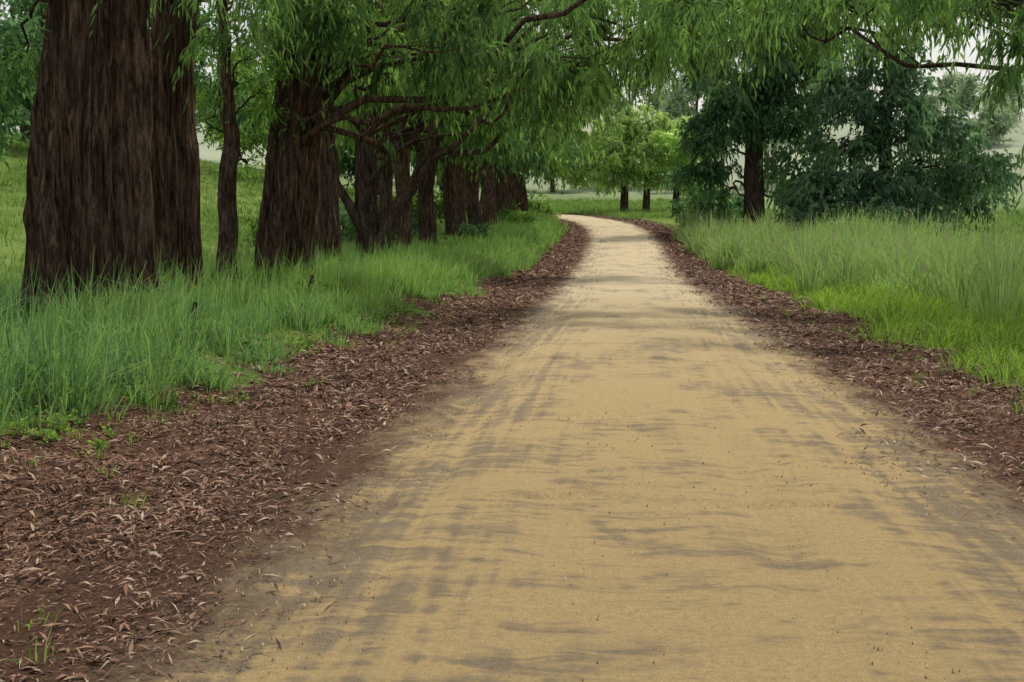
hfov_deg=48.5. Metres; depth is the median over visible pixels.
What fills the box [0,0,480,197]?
hillside trees
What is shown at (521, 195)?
roadside tree
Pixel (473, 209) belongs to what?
roadside tree
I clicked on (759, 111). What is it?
spreading tree
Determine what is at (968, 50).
sky
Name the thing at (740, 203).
bush
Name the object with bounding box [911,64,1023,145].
distant trees
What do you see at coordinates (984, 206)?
bush
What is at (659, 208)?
meadow grass
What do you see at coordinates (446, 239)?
bush
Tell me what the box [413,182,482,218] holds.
bush
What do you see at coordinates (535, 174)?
roadside tree
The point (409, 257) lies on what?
bush
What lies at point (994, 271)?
tall grass
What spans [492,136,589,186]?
roadside tree
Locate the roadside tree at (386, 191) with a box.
[334,0,524,249]
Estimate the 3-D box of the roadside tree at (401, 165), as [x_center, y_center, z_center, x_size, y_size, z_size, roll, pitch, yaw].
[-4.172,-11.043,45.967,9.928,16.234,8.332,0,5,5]
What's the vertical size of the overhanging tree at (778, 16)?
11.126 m
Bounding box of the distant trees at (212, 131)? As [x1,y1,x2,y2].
[195,44,599,191]
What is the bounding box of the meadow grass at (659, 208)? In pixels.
[0,134,1023,294]
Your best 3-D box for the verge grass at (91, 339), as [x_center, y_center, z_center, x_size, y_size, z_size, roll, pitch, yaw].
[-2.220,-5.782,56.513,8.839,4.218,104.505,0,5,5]
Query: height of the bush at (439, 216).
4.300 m
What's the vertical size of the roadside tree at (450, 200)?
15.682 m
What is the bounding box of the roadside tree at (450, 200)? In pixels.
[410,51,569,240]
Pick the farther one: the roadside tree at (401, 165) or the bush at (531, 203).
the bush at (531, 203)
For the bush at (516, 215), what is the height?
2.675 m
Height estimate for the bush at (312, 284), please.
0.988 m
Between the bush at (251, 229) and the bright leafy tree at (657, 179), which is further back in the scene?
the bright leafy tree at (657, 179)
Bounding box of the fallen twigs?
[0,297,1023,594]
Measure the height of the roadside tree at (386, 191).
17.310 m
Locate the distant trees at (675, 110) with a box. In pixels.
[576,40,802,192]
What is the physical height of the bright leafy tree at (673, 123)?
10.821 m
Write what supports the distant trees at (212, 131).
on the ground at (214, 154)
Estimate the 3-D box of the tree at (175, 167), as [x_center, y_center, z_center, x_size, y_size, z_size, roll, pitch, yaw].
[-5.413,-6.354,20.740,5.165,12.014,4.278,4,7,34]
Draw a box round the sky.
[0,0,1023,120]
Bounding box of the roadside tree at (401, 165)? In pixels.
[336,0,524,250]
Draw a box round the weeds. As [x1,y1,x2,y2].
[0,288,470,451]
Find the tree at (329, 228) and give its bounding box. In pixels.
[245,0,490,263]
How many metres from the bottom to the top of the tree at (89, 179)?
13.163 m
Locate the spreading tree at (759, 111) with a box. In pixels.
[662,0,862,228]
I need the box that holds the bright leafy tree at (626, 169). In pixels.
[555,105,666,210]
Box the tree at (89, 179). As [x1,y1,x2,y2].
[0,0,308,322]
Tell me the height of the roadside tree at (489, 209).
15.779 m
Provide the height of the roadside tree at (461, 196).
15.494 m
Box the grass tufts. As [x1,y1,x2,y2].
[1,294,986,666]
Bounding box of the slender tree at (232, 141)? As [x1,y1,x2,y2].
[194,0,335,285]
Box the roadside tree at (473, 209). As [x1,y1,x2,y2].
[436,3,594,230]
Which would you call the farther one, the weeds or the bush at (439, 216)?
the bush at (439, 216)
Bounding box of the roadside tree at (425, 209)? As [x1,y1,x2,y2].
[354,6,547,244]
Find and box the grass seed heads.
[672,200,1023,284]
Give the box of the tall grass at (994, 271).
[671,197,1023,325]
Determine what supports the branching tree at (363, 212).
on the ground at (214, 154)
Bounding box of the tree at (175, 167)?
[43,0,299,295]
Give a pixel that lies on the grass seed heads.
(859, 236)
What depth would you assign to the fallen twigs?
8.38 m
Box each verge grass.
[0,208,570,437]
[710,261,1023,416]
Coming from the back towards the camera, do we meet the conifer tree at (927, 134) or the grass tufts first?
the conifer tree at (927, 134)
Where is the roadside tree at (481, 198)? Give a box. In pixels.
[464,155,527,209]
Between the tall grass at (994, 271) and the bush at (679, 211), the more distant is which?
the bush at (679, 211)
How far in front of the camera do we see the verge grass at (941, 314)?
18.29 m
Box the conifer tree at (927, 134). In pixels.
[770,23,1023,236]
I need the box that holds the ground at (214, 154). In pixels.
[0,108,1023,610]
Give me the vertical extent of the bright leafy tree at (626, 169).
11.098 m
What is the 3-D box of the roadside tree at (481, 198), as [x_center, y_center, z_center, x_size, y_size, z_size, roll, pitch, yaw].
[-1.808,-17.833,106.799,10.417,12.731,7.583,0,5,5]
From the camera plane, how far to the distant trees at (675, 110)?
184.00 m
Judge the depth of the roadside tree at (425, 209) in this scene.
50.72 m
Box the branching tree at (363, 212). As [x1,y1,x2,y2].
[334,0,789,258]
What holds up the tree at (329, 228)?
on the ground at (214, 154)
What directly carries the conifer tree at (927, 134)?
on the ground at (214, 154)
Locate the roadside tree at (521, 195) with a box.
[493,26,597,212]
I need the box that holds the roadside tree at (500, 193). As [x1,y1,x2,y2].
[463,28,582,218]
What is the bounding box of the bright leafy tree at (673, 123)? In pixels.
[646,112,716,211]
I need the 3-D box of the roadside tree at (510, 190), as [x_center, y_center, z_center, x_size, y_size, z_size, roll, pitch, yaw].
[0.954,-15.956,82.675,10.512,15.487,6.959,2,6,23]
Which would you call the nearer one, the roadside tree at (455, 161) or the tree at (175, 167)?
the tree at (175, 167)
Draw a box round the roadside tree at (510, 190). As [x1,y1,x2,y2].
[479,23,600,215]
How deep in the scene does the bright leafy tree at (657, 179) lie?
115.41 m
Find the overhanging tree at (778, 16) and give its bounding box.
[681,0,1023,212]
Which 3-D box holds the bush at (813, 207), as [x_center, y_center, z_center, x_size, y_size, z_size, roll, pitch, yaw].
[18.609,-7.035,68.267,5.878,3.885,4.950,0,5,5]
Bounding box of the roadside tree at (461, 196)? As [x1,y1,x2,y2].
[411,21,566,231]
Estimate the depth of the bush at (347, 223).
58.18 m
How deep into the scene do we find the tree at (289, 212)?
24.49 m
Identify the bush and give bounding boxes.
[168,302,224,336]
[240,211,345,245]
[286,273,336,299]
[339,194,418,241]
[378,188,444,224]
[383,250,421,263]
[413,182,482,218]
[428,235,462,248]
[442,218,495,240]
[497,202,538,225]
[527,190,561,219]
[668,191,738,223]
[682,186,743,220]
[771,191,857,229]
[822,190,913,230]
[883,200,974,237]
[900,151,1019,229]
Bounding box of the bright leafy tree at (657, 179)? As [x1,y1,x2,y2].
[619,100,684,209]
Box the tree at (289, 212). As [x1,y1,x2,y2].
[232,0,763,280]
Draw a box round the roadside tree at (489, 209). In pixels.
[437,6,583,224]
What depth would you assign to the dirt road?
6.06 m
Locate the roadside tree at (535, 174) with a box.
[479,150,577,184]
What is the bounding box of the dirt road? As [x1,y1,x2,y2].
[0,193,1023,681]
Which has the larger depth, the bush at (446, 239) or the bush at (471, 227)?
the bush at (471, 227)
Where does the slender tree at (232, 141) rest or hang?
on the ground at (214, 154)
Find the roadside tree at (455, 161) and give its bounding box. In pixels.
[348,110,547,239]
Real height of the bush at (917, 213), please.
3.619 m
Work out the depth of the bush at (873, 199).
65.94 m

